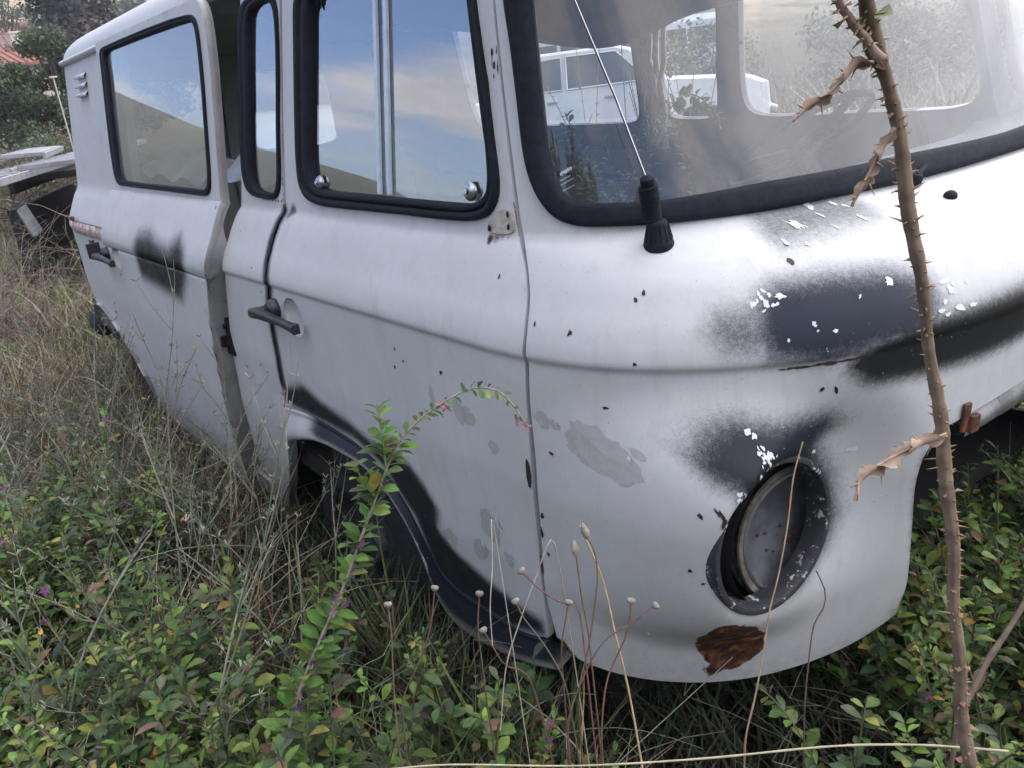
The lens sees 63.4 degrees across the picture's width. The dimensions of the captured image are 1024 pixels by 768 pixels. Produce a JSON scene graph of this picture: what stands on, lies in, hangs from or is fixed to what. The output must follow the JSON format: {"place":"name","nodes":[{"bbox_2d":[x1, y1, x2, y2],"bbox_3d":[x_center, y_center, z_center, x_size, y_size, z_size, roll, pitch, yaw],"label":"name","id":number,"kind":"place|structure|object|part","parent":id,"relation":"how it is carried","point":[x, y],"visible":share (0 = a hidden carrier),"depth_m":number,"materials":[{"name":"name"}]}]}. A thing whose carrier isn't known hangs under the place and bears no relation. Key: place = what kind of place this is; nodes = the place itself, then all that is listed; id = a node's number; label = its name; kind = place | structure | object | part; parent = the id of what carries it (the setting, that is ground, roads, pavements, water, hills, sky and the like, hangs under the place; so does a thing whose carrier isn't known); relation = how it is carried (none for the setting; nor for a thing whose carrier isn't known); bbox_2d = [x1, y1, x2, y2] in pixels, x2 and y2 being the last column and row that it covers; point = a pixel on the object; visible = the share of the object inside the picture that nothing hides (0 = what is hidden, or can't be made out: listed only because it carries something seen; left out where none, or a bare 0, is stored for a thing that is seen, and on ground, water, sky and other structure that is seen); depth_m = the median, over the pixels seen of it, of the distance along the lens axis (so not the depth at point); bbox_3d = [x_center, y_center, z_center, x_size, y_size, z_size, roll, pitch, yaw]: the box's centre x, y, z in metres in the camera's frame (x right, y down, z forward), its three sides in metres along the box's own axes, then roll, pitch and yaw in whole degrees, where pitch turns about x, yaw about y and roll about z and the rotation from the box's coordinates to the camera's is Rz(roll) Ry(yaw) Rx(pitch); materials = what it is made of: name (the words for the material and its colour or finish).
{"place":"outdoors","nodes":[
{"label":"outdoors","id":0,"kind":"place"},
{"bbox_2d":[0,0,1023,767],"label":"ground","id":1,"kind":"structure","parent":0,"point":[774,26],"depth_m":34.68,"materials":[{"name":"green plant"}]},
{"bbox_2d":[0,328,29,504],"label":"wiry weed","id":2,"kind":"object","parent":1,"relation":"on","point":[8,469],"visible":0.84,"depth_m":2.62,"materials":[{"name":"beige plant"}]},
{"bbox_2d":[0,413,32,562],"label":"wiry weed","id":3,"kind":"object","parent":1,"relation":"on","point":[26,509],"visible":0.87,"depth_m":1.99,"materials":[{"name":"beige plant"}]},
{"bbox_2d":[0,23,33,34],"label":"house","id":4,"kind":"structure","parent":1,"relation":"on","point":[25,24],"depth_m":67.07,"materials":[{"name":"paint"}]},
{"bbox_2d":[0,435,34,568],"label":"wiry weed","id":5,"kind":"object","parent":1,"relation":"on","point":[10,490],"visible":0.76,"depth_m":2.25,"materials":[{"name":"beige plant"}]},
{"bbox_2d":[0,0,42,34],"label":"bush","id":6,"kind":"object","parent":1,"relation":"on","point":[3,22],"visible":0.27,"depth_m":60.93,"materials":[{"name":"green plant"}]},
{"bbox_2d":[15,589,40,680],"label":"leafy shoot","id":7,"kind":"object","parent":1,"relation":"on","point":[25,602],"visible":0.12,"depth_m":1.98,"materials":[{"name":"green plant"}]},
{"bbox_2d":[1,403,54,647],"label":"wiry weed","id":8,"kind":"object","parent":1,"relation":"on","point":[28,437],"visible":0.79,"depth_m":2.07,"materials":[{"name":"beige plant"}]},
{"bbox_2d":[4,40,54,57],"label":"bush","id":9,"kind":"object","parent":1,"relation":"on","point":[9,46],"visible":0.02,"depth_m":44.93,"materials":[{"name":"green plant"}]},
{"bbox_2d":[0,18,60,47],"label":"house","id":10,"kind":"structure","parent":1,"relation":"on","point":[4,39],"depth_m":48.98,"materials":[{"name":"paint"}]},
{"bbox_2d":[0,563,61,741],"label":"wiry weed","id":11,"kind":"object","parent":1,"relation":"on","point":[15,614],"visible":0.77,"depth_m":1.63,"materials":[{"name":"beige plant"}]},
{"bbox_2d":[0,31,64,114],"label":"house","id":12,"kind":"structure","parent":1,"relation":"on","point":[9,55],"depth_m":44.18,"materials":[{"name":"paint"}]},
{"bbox_2d":[0,81,71,187],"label":"broadleaf tree","id":13,"kind":"object","parent":1,"relation":"on","point":[6,109],"visible":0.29,"depth_m":19.55,"materials":[{"name":"green plant"}]},
{"bbox_2d":[0,130,71,208],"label":"bush","id":14,"kind":"object","parent":1,"relation":"on","point":[26,144],"visible":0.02,"depth_m":15.29,"materials":[{"name":"green plant"}]},
{"bbox_2d":[0,133,77,239],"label":"bush","id":15,"kind":"object","parent":1,"relation":"on","point":[31,195],"visible":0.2,"depth_m":11.33,"materials":[{"name":"green plant"}]},
{"bbox_2d":[22,134,76,194],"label":"bush","id":16,"kind":"object","parent":1,"relation":"on","point":[50,143],"visible":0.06,"depth_m":12.61,"materials":[{"name":"green plant"}]},
{"bbox_2d":[13,1,99,27],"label":"bush","id":17,"kind":"object","parent":1,"relation":"on","point":[42,15],"visible":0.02,"depth_m":63.97,"materials":[{"name":"green plant"}]},
{"bbox_2d":[49,76,73,151],"bbox_3d":[-5.574,-2.780,10.647,0.090,2.221,0.024,-18,30,-28],"label":"survey stake","id":18,"kind":"object","parent":1,"relation":"on","point":[53,77],"visible":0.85,"depth_m":10.33,"materials":[{"name":"paint"}]},
{"bbox_2d":[0,23,133,150],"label":"broadleaf tree","id":19,"kind":"object","parent":1,"relation":"on","point":[40,42],"visible":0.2,"depth_m":20.29,"materials":[{"name":"green plant"}]},
{"bbox_2d":[18,0,120,39],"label":"conifer","id":20,"kind":"object","parent":1,"relation":"on","point":[68,11],"visible":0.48,"depth_m":35.43,"materials":[{"name":"green plant"}]},
{"bbox_2d":[26,581,123,686],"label":"leafy shoot","id":21,"kind":"object","parent":1,"relation":"on","point":[54,628],"visible":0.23,"depth_m":1.92,"materials":[{"name":"green plant"}]},
{"bbox_2d":[0,311,150,507],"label":"wiry weed","id":22,"kind":"object","parent":1,"relation":"on","point":[94,420],"visible":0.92,"depth_m":2.68,"materials":[{"name":"beige plant"}]},
{"bbox_2d":[11,661,140,742],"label":"wiry weed","id":23,"kind":"object","parent":1,"relation":"on","point":[62,710],"visible":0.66,"depth_m":1.56,"materials":[{"name":"beige plant"}]},
{"bbox_2d":[7,151,146,286],"bbox_3d":[-4.103,-1.640,8.243,1.280,1.090,2.900,-13,21,-15],"label":"flat trailer","id":24,"kind":"object","parent":1,"relation":"on","point":[61,198],"visible":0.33,"depth_m":7.59,"materials":[{"name":"metal"}]},
{"bbox_2d":[17,204,42,236],"bbox_3d":[-4.041,-1.366,6.933,0.020,0.240,0.220,-22,28,0],"label":"grey board","id":25,"kind":"object","parent":24,"relation":"on","point":[24,212],"visible":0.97,"depth_m":6.91,"materials":[{"name":"grey wood"}]},
{"bbox_2d":[0,152,72,186],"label":"ladder","id":26,"kind":"object","parent":24,"relation":"on","point":[6,177],"visible":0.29,"depth_m":5.76,"materials":[{"name":"metal"}]},
{"bbox_2d":[8,139,146,172],"bbox_3d":[-4.053,-2.275,8.110,0.446,0.054,5.200,-13,21,-15],"label":"ladder","id":27,"kind":"object","parent":24,"relation":"on","point":[66,159],"visible":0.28,"depth_m":5.90,"materials":[{"name":"metal"}]},
{"bbox_2d":[0,146,63,161],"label":"ladder","id":28,"kind":"object","parent":27,"relation":"on","point":[47,152],"visible":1,"depth_m":6.85,"materials":[{"name":"metal"}]},
{"bbox_2d":[27,372,131,540],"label":"wiry weed","id":29,"kind":"object","parent":1,"relation":"on","point":[90,474],"visible":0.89,"depth_m":2.42,"materials":[{"name":"beige plant"}]},
{"bbox_2d":[26,335,135,470],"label":"wiry weed","id":30,"kind":"object","parent":1,"relation":"on","point":[76,407],"visible":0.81,"depth_m":3.12,"materials":[{"name":"beige plant"}]},
{"bbox_2d":[0,515,170,704],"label":"wiry weed","id":31,"kind":"object","parent":1,"relation":"on","point":[121,632],"visible":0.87,"depth_m":1.70,"materials":[{"name":"beige plant"}]},
{"bbox_2d":[0,471,173,763],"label":"wiry weed","id":32,"kind":"object","parent":1,"relation":"on","point":[130,556],"visible":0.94,"depth_m":1.54,"materials":[{"name":"beige plant"}]},
{"bbox_2d":[31,120,153,161],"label":"bush","id":33,"kind":"object","parent":1,"relation":"on","point":[138,132],"visible":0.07,"depth_m":14.45,"materials":[{"name":"green plant"}]},
{"bbox_2d":[83,295,134,494],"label":"wiry weed","id":34,"kind":"object","parent":1,"relation":"on","point":[92,415],"visible":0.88,"depth_m":3.07,"materials":[{"name":"beige plant"}]},
{"bbox_2d":[104,7,123,15],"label":"broadleaf tree","id":35,"kind":"object","parent":1,"relation":"on","point":[120,11],"visible":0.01,"depth_m":81.94,"materials":[{"name":"green plant"}]},
{"bbox_2d":[39,8,201,157],"bbox_3d":[-13.727,-10.545,29.627,5.674,5.472,5.854,-21,24,-33],"label":"broadleaf tree","id":36,"kind":"object","parent":1,"relation":"on","point":[151,100],"visible":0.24,"depth_m":28.98,"materials":[{"name":"green plant"}]},
{"bbox_2d":[113,0,146,13],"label":"broadleaf tree","id":37,"kind":"object","parent":1,"relation":"on","point":[126,5],"visible":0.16,"depth_m":87.92,"materials":[{"name":"green plant"}]},
{"bbox_2d":[83,340,203,514],"bbox_3d":[-1.178,0.253,2.741,0.334,0.719,0.366,-5,20,7],"label":"wiry weed","id":38,"kind":"object","parent":1,"relation":"on","point":[116,446],"visible":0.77,"depth_m":2.69,"materials":[{"name":"beige plant"}]},
{"bbox_2d":[60,326,238,631],"bbox_3d":[-0.896,0.293,2.207,0.303,0.947,0.346,-6,20,3],"label":"wiry weed","id":39,"kind":"object","parent":1,"relation":"on","point":[162,468],"visible":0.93,"depth_m":2.12,"materials":[{"name":"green plant"}]},
{"bbox_2d":[112,631,186,730],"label":"leafy shoot","id":40,"kind":"object","parent":1,"relation":"on","point":[128,652],"visible":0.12,"depth_m":1.59,"materials":[{"name":"green plant"}]},
{"bbox_2d":[102,245,274,618],"bbox_3d":[-0.815,0.204,2.177,0.407,1.114,0.356,-15,22,-20],"label":"wiry weed","id":41,"kind":"object","parent":1,"relation":"on","point":[171,473],"visible":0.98,"depth_m":2.09,"materials":[{"name":"beige plant"}]},
{"bbox_2d":[139,464,254,677],"bbox_3d":[-0.687,0.522,1.950,0.203,0.647,0.252,-8,20,-3],"label":"wiry weed","id":42,"kind":"object","parent":1,"relation":"on","point":[189,584],"visible":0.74,"depth_m":1.93,"materials":[{"name":"beige plant"}]},
{"bbox_2d":[139,650,270,762],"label":"wiry weed","id":43,"kind":"object","parent":1,"relation":"on","point":[242,726],"visible":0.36,"depth_m":1.52,"materials":[{"name":"beige plant"}]},
{"bbox_2d":[154,420,270,596],"bbox_3d":[-0.816,0.393,2.387,0.313,0.616,0.287,-14,21,-17],"label":"wiry weed","id":44,"kind":"object","parent":1,"relation":"on","point":[210,494],"visible":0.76,"depth_m":2.37,"materials":[{"name":"beige plant"}]},
{"bbox_2d":[161,311,303,612],"bbox_3d":[-0.766,0.223,2.433,0.285,0.891,0.325,7,24,34],"label":"wiry weed","id":45,"kind":"object","parent":1,"relation":"on","point":[257,474],"visible":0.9,"depth_m":2.36,"materials":[{"name":"beige plant"}]},
{"bbox_2d":[203,410,273,545],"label":"wiry weed","id":46,"kind":"object","parent":1,"relation":"on","point":[246,483],"visible":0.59,"depth_m":2.62,"materials":[{"name":"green plant"}]},
{"bbox_2d":[180,336,300,750],"bbox_3d":[-0.389,0.444,1.464,0.386,1.058,0.338,11,27,40],"label":"wiry weed","id":47,"kind":"object","parent":1,"relation":"on","point":[224,675],"visible":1,"depth_m":1.45,"materials":[{"name":"beige plant"}]},
{"bbox_2d":[162,464,341,707],"bbox_3d":[-0.520,0.519,1.873,0.400,0.667,0.169,-17,22,-24],"label":"wiry weed","id":48,"kind":"object","parent":1,"relation":"on","point":[251,611],"visible":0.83,"depth_m":1.83,"materials":[{"name":"beige plant"}]},
{"bbox_2d":[255,70,335,148],"bbox_3d":[-2.547,-3.143,10.362,1.884,1.928,4.550,-12,21,-14],"label":"white delivery van","id":49,"kind":"object","parent":1,"relation":"on","point":[265,101],"depth_m":8.20,"materials":[{"name":"paint"}]},
{"bbox_3d":[-1.959,-2.994,8.206,1.350,0.420,0.060,-12,21,-14],"label":"rear window","id":50,"kind":"part","parent":49,"relation":"part of","materials":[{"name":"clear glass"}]},
{"bbox_2d":[310,665,351,767],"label":"leafy shoot","id":51,"kind":"object","parent":1,"relation":"on","point":[327,717],"visible":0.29,"depth_m":1.57,"materials":[{"name":"green plant"}]},
{"bbox_2d":[323,452,393,633],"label":"wiry weed","id":52,"kind":"object","parent":1,"relation":"on","point":[340,511],"visible":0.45,"depth_m":2.14,"materials":[{"name":"beige plant"}]},
{"bbox_2d":[384,601,402,766],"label":"dried flower stalk","id":53,"kind":"object","parent":1,"relation":"on","point":[388,604],"visible":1,"depth_m":1.10,"materials":[{"name":"brown plant"}]},
{"bbox_2d":[257,381,532,767],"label":"boxthorn branch","id":54,"kind":"object","parent":1,"relation":"on","point":[280,721],"visible":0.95,"depth_m":1.28,"materials":[{"name":"green plant"}]},
{"bbox_2d":[401,585,438,766],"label":"dried flower stalk","id":55,"kind":"object","parent":1,"relation":"on","point":[434,588],"visible":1,"depth_m":1.15,"materials":[{"name":"brown plant"}]},
{"bbox_2d":[475,591,497,767],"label":"dried flower stalk","id":56,"kind":"object","parent":1,"relation":"on","point":[479,594],"visible":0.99,"depth_m":1.12,"materials":[{"name":"brown plant"}]},
{"bbox_2d":[490,519,530,767],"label":"dry stem","id":57,"kind":"object","parent":1,"relation":"on","point":[508,622],"visible":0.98,"depth_m":1.15,"materials":[{"name":"beige plant"}]},
{"bbox_2d":[0,333,1023,767],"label":"green scrub","id":58,"kind":"object","parent":1,"relation":"on","point":[160,737],"visible":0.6,"depth_m":1.61,"materials":[{"name":"green plant"}]},
{"bbox_2d":[479,626,554,767],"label":"dried flower stalk","id":59,"kind":"object","parent":1,"relation":"on","point":[482,630],"visible":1,"depth_m":1.10,"materials":[{"name":"brown plant"}]},
{"bbox_2d":[498,704,565,767],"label":"leafy shoot","id":60,"kind":"object","parent":1,"relation":"on","point":[555,732],"visible":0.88,"depth_m":1.47,"materials":[{"name":"green plant"}]},
{"bbox_2d":[58,0,1023,741],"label":"abandoned van","id":61,"kind":"object","parent":1,"relation":"on","point":[680,372],"visible":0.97,"depth_m":1.47,"materials":[{"name":"white paint"}]},
{"bbox_3d":[-1.200,-0.424,2.870,0.246,1.512,1.369,-21,24,-33],"label":"sliding door","id":62,"kind":"part","parent":61,"relation":"part of","materials":[{"name":"white paint"}]},
{"bbox_2d":[140,146,322,186],"bbox_3d":[-1.055,-0.764,2.868,0.220,0.114,1.350,-21,24,-33],"label":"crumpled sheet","id":63,"kind":"object","parent":61,"relation":"in","point":[172,164],"visible":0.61,"depth_m":2.85,"materials":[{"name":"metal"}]},
{"bbox_3d":[-0.287,-0.206,1.754,0.233,1.328,1.132,-21,24,-33],"label":"front door","id":64,"kind":"part","parent":61,"relation":"part of","materials":[{"name":"white paint"}]},
{"bbox_2d":[554,83,724,202],"bbox_3d":[0.477,-0.521,2.799,0.640,0.891,0.941,-16,22,-24],"label":"vine inside van","id":65,"kind":"object","parent":61,"relation":"in","point":[679,104],"visible":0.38,"depth_m":2.80,"materials":[{"name":"green plant"}]},
{"bbox_2d":[500,539,589,767],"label":"dry stem","id":66,"kind":"object","parent":1,"relation":"on","point":[570,638],"visible":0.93,"depth_m":1.11,"materials":[{"name":"beige plant"}]},
{"bbox_2d":[511,597,580,767],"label":"dried flower stalk","id":67,"kind":"object","parent":1,"relation":"on","point":[514,601],"visible":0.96,"depth_m":1.08,"materials":[{"name":"brown plant"}]},
{"bbox_2d":[517,567,597,767],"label":"dried flower stalk","id":68,"kind":"object","parent":1,"relation":"on","point":[521,571],"visible":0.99,"depth_m":1.05,"materials":[{"name":"brown plant"}]},
{"bbox_2d":[561,599,572,767],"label":"dried flower stalk","id":69,"kind":"object","parent":1,"relation":"on","point":[569,601],"visible":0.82,"depth_m":1.08,"materials":[{"name":"brown plant"}]},
{"bbox_2d":[571,539,601,763],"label":"dried flower stalk","id":70,"kind":"object","parent":1,"relation":"on","point":[574,549],"visible":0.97,"depth_m":1.05,"materials":[{"name":"beige plant"}]},
{"bbox_2d":[578,523,597,767],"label":"dried flower stalk","id":71,"kind":"object","parent":1,"relation":"on","point":[585,532],"visible":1,"depth_m":1.05,"materials":[{"name":"beige plant"}]},
{"bbox_2d":[496,12,715,74],"bbox_3d":[4.504,-14.466,36.969,10.400,2.750,2.500,-3,21,12],"label":"white coach","id":72,"kind":"object","parent":1,"relation":"on","point":[707,17],"visible":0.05,"depth_m":34.94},
{"bbox_2d":[539,45,556,53],"bbox_3d":[1.375,-14.367,36.244,1.220,0.720,0.030,-3,21,12],"label":"window","id":73,"kind":"structure","parent":72,"relation":"in","point":[548,49],"depth_m":36.11,"materials":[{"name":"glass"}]},
{"bbox_2d":[560,46,585,51],"bbox_3d":[2.725,-14.435,35.966,1.220,0.720,0.030,-3,21,12],"label":"window","id":74,"kind":"structure","parent":72,"relation":"in","point":[563,48],"depth_m":35.96,"materials":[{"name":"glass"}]},
{"bbox_2d":[666,28,685,47],"bbox_3d":[6.775,-14.638,35.132,1.220,0.720,0.030,-3,21,12],"label":"window","id":75,"kind":"structure","parent":72,"relation":"in","point":[683,29],"depth_m":35.01,"materials":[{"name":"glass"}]},
{"bbox_2d":[690,24,715,43],"bbox_3d":[8.125,-14.705,34.854,1.220,0.720,0.030,-3,21,12],"label":"window","id":76,"kind":"structure","parent":72,"relation":"in","point":[714,26],"depth_m":34.81,"materials":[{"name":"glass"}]},
{"bbox_2d":[578,525,642,767],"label":"straw stalk","id":77,"kind":"object","parent":1,"relation":"on","point":[627,685],"visible":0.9,"depth_m":1.12,"materials":[{"name":"beige plant"}]},
{"bbox_2d":[567,601,659,767],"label":"dried flower stalk","id":78,"kind":"object","parent":1,"relation":"on","point":[655,605],"visible":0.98,"depth_m":1.05,"materials":[{"name":"brown plant"}]},
{"bbox_2d":[601,597,635,767],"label":"dried flower stalk","id":79,"kind":"object","parent":1,"relation":"on","point":[631,601],"visible":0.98,"depth_m":1.03,"materials":[{"name":"brown plant"}]},
{"bbox_2d":[476,45,777,123],"bbox_3d":[1.189,-3.620,10.802,4.180,1.428,1.660,-3,21,12],"label":"van","id":80,"kind":"object","parent":1,"relation":"on","point":[560,73],"visible":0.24,"depth_m":10.00,"materials":[{"name":"paint"}]},
{"bbox_3d":[0.307,-3.751,10.125,0.600,0.370,0.126,-3,21,12],"label":"rear window","id":81,"kind":"part","parent":80,"relation":"part of","materials":[{"name":"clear glass"}]},
{"bbox_3d":[1.139,-3.793,9.954,0.980,0.370,0.126,-3,21,12],"label":"front window","id":82,"kind":"part","parent":80,"relation":"part of","materials":[{"name":"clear glass"}]},
{"bbox_2d":[546,30,715,122],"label":"tall weeds","id":83,"kind":"object","parent":1,"relation":"on","point":[633,99],"visible":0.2,"depth_m":3.84,"materials":[{"name":"beige plant"}]},
{"bbox_2d":[578,13,715,75],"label":"bush","id":84,"kind":"object","parent":1,"relation":"on","point":[681,70],"visible":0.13,"depth_m":15.50,"materials":[{"name":"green plant"}]},
{"bbox_2d":[398,743,1008,767],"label":"dry stem","id":85,"kind":"object","parent":1,"relation":"on","point":[846,745],"visible":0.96,"depth_m":0.80,"materials":[{"name":"beige plant"}]},
{"bbox_2d":[674,23,766,75],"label":"bush","id":86,"kind":"object","parent":1,"relation":"on","point":[713,37],"visible":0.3,"depth_m":31.02,"materials":[{"name":"green plant"}]},
{"bbox_2d":[743,442,803,767],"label":"dry stem","id":87,"kind":"object","parent":1,"relation":"on","point":[754,699],"visible":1,"depth_m":1.02,"materials":[{"name":"beige plant"}]},
{"bbox_2d":[803,571,825,767],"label":"dry stem","id":88,"kind":"object","parent":1,"relation":"on","point":[808,667],"visible":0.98,"depth_m":1.02,"materials":[{"name":"brown plant"}]},
{"bbox_2d":[792,0,979,767],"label":"thistle stalk","id":89,"kind":"object","parent":1,"relation":"on","point":[865,27],"visible":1,"depth_m":0.65,"materials":[{"name":"brown plant"}]},
{"bbox_2d":[779,0,1023,104],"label":"bush","id":90,"kind":"object","parent":1,"relation":"on","point":[958,34],"visible":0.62,"depth_m":12.85,"materials":[{"name":"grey plant"}]},
{"bbox_2d":[911,1,1023,72],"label":"bush","id":91,"kind":"object","parent":1,"relation":"on","point":[1014,9],"visible":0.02,"depth_m":23.08,"materials":[{"name":"green plant"}]},
{"bbox_2d":[948,598,1023,767],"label":"dry stem","id":92,"kind":"object","parent":1,"relation":"on","point":[992,653],"visible":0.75,"depth_m":0.95,"materials":[{"name":"brown plant"}]},
{"bbox_2d":[1016,16,1023,63],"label":"bush","id":93,"kind":"object","parent":1,"relation":"on","point":[1018,32],"visible":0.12,"depth_m":10.90,"materials":[{"name":"green plant"}]}
]}

